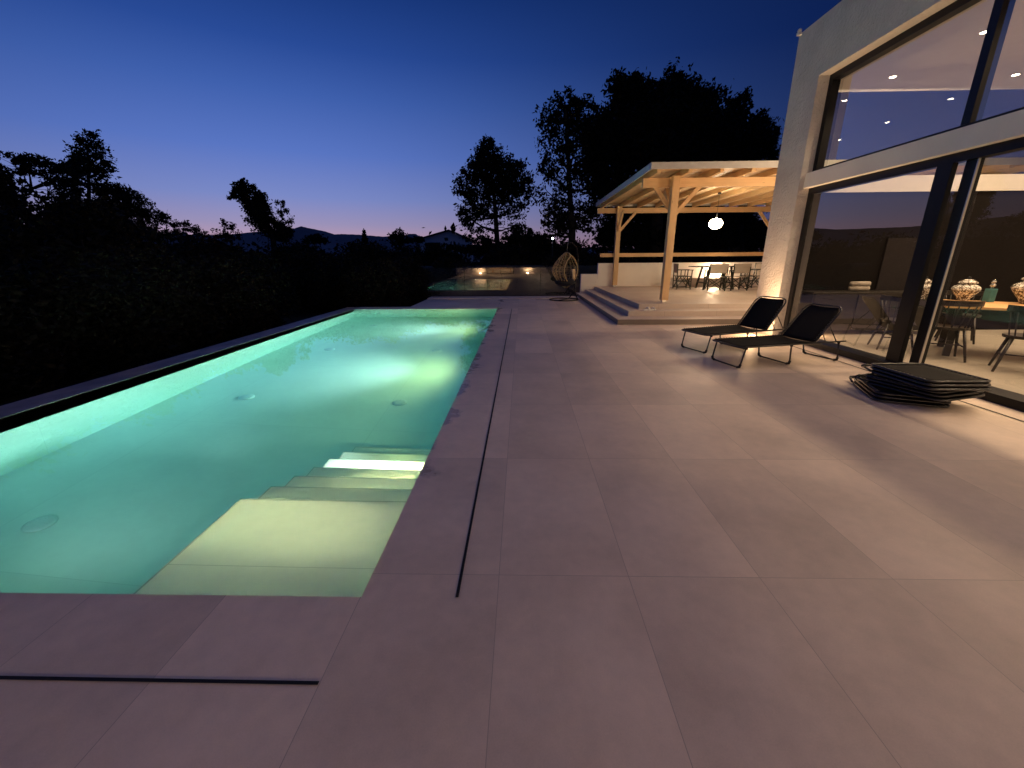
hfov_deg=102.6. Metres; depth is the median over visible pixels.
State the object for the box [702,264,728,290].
director chair
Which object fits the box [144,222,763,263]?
distant wood
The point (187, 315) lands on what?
shrub
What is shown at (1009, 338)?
dining chair
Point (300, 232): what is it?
hills
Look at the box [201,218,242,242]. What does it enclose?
thin bush
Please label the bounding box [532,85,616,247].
oak tree
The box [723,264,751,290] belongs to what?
director chair
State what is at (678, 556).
patio
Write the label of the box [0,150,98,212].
umbrella pine
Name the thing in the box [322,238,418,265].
shrub
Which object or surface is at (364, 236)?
cypress tree
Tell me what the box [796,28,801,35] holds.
roof sensor
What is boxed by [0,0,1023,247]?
sky
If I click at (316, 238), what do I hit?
bush
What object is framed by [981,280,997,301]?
teal bottle
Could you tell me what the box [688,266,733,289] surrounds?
outdoor table
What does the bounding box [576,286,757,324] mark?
terrace steps
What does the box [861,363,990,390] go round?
folded sun lounger
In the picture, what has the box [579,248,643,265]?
shrub
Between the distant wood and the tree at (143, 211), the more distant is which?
the distant wood
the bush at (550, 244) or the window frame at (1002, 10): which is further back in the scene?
the bush at (550, 244)
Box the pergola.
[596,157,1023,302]
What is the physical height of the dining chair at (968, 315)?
0.841 m
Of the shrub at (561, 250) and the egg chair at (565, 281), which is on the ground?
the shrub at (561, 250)
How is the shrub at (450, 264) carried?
on the ground
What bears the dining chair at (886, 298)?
on the house at (882, 219)
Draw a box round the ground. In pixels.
[0,259,479,405]
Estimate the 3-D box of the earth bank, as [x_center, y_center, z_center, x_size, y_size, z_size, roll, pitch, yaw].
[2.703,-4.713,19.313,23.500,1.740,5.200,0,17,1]
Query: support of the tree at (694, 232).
on the ground
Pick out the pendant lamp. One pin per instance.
(716, 223)
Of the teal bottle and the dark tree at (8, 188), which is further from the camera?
the dark tree at (8, 188)
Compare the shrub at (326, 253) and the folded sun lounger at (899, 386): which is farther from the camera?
the shrub at (326, 253)
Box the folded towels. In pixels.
[848,281,870,290]
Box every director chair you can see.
[672,264,692,289]
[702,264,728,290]
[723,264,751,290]
[738,263,761,287]
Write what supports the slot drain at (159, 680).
on the patio
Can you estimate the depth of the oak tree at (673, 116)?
21.97 m
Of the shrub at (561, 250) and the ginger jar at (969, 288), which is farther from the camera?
the shrub at (561, 250)
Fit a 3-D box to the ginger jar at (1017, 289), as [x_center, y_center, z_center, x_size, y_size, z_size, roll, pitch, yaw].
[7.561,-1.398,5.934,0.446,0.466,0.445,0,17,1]
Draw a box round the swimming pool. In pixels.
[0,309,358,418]
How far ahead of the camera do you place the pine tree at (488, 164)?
26.95 m
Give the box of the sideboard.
[794,290,945,329]
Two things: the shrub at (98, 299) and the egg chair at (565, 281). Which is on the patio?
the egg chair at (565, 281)
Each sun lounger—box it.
[681,296,787,353]
[711,303,845,367]
[849,376,950,407]
[854,373,984,401]
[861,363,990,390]
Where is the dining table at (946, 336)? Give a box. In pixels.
[937,299,1023,355]
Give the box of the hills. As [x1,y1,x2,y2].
[12,226,634,258]
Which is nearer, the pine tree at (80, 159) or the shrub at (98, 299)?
the shrub at (98, 299)
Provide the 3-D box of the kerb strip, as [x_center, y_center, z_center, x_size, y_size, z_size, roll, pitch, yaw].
[-0.208,-3.006,15.652,5.850,0.635,0.830,0,17,1]
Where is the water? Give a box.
[0,309,496,596]
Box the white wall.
[580,262,761,292]
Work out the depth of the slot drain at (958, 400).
4.18 m
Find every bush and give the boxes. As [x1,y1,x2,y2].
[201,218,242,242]
[300,233,330,244]
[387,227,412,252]
[409,235,424,243]
[449,238,511,258]
[495,226,548,256]
[519,231,562,255]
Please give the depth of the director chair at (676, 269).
14.28 m
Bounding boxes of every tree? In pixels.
[0,150,28,232]
[38,181,142,222]
[45,128,122,201]
[127,190,169,241]
[142,210,189,248]
[162,220,210,240]
[226,177,294,249]
[274,199,294,243]
[361,228,367,243]
[450,134,538,243]
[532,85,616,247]
[572,56,756,260]
[592,205,768,258]
[728,86,783,260]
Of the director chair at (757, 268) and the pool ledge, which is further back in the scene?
the director chair at (757, 268)
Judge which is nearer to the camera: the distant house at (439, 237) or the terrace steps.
the terrace steps
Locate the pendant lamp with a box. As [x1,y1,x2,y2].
[708,192,722,228]
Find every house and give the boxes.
[420,229,472,260]
[751,0,1023,411]
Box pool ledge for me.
[0,307,359,417]
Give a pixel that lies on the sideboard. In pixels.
(860, 310)
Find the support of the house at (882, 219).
on the patio
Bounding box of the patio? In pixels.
[0,298,1023,767]
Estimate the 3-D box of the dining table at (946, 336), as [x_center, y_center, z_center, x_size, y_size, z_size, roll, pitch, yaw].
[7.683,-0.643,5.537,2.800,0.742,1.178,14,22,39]
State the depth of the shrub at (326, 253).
27.38 m
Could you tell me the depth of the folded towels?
7.67 m
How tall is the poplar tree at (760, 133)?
11.767 m
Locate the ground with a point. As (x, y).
(302, 315)
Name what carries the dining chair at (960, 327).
on the house at (882, 219)
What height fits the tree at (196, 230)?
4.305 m
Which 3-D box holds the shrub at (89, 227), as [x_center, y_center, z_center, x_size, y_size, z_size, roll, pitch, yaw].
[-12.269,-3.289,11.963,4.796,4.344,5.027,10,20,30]
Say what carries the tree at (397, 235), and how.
on the ground
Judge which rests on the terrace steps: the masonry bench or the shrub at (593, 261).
the masonry bench
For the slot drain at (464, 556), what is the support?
on the patio
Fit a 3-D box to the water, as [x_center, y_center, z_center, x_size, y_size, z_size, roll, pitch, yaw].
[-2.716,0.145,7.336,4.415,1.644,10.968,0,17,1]
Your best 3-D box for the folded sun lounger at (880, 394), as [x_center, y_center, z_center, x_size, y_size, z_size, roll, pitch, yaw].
[4.188,0.054,4.470,0.657,0.091,0.848,7,19,22]
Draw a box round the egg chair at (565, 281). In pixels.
[549,242,578,300]
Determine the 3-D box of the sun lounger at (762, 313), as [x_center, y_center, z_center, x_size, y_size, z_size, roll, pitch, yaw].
[3.671,-0.999,6.715,1.732,0.800,0.604,-6,18,-18]
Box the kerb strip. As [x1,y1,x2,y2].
[427,296,579,298]
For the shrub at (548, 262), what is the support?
on the ground
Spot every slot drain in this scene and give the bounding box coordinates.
[0,676,318,684]
[456,309,511,596]
[754,333,1023,421]
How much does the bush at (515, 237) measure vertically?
3.830 m
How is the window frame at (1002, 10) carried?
in the house at (882, 219)
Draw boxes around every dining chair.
[867,294,914,351]
[930,300,985,362]
[934,290,983,343]
[988,305,1023,371]
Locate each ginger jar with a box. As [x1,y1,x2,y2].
[920,276,931,298]
[951,277,981,300]
[1011,277,1023,303]
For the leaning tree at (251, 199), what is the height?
6.711 m
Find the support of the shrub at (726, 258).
on the ground
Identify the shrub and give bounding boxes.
[0,190,187,273]
[0,245,182,385]
[69,241,242,360]
[157,232,280,298]
[305,245,339,260]
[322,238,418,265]
[428,256,486,295]
[526,239,599,264]
[540,255,588,270]
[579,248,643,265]
[640,248,704,262]
[699,247,762,261]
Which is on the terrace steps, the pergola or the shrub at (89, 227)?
the pergola
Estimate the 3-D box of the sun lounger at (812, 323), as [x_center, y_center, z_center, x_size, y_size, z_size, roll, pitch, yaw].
[3.764,-0.707,5.800,1.732,0.781,0.604,-4,18,-13]
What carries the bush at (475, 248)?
on the ground
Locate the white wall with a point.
(639, 274)
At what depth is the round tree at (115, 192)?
19.82 m
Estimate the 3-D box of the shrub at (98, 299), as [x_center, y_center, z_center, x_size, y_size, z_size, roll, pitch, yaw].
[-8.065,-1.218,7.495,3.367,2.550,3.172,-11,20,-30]
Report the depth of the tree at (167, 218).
22.90 m
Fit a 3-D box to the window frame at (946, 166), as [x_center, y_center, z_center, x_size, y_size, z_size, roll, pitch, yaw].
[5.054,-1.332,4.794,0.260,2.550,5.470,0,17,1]
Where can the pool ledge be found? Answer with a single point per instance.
(10, 409)
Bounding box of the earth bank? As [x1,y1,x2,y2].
[297,265,596,310]
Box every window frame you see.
[779,137,1023,411]
[812,0,1023,171]
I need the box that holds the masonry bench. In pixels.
[670,277,758,286]
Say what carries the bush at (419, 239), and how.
on the ground
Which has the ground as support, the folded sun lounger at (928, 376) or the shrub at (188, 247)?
the shrub at (188, 247)
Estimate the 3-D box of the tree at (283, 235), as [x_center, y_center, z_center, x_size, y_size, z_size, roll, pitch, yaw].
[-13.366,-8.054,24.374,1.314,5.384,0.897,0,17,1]

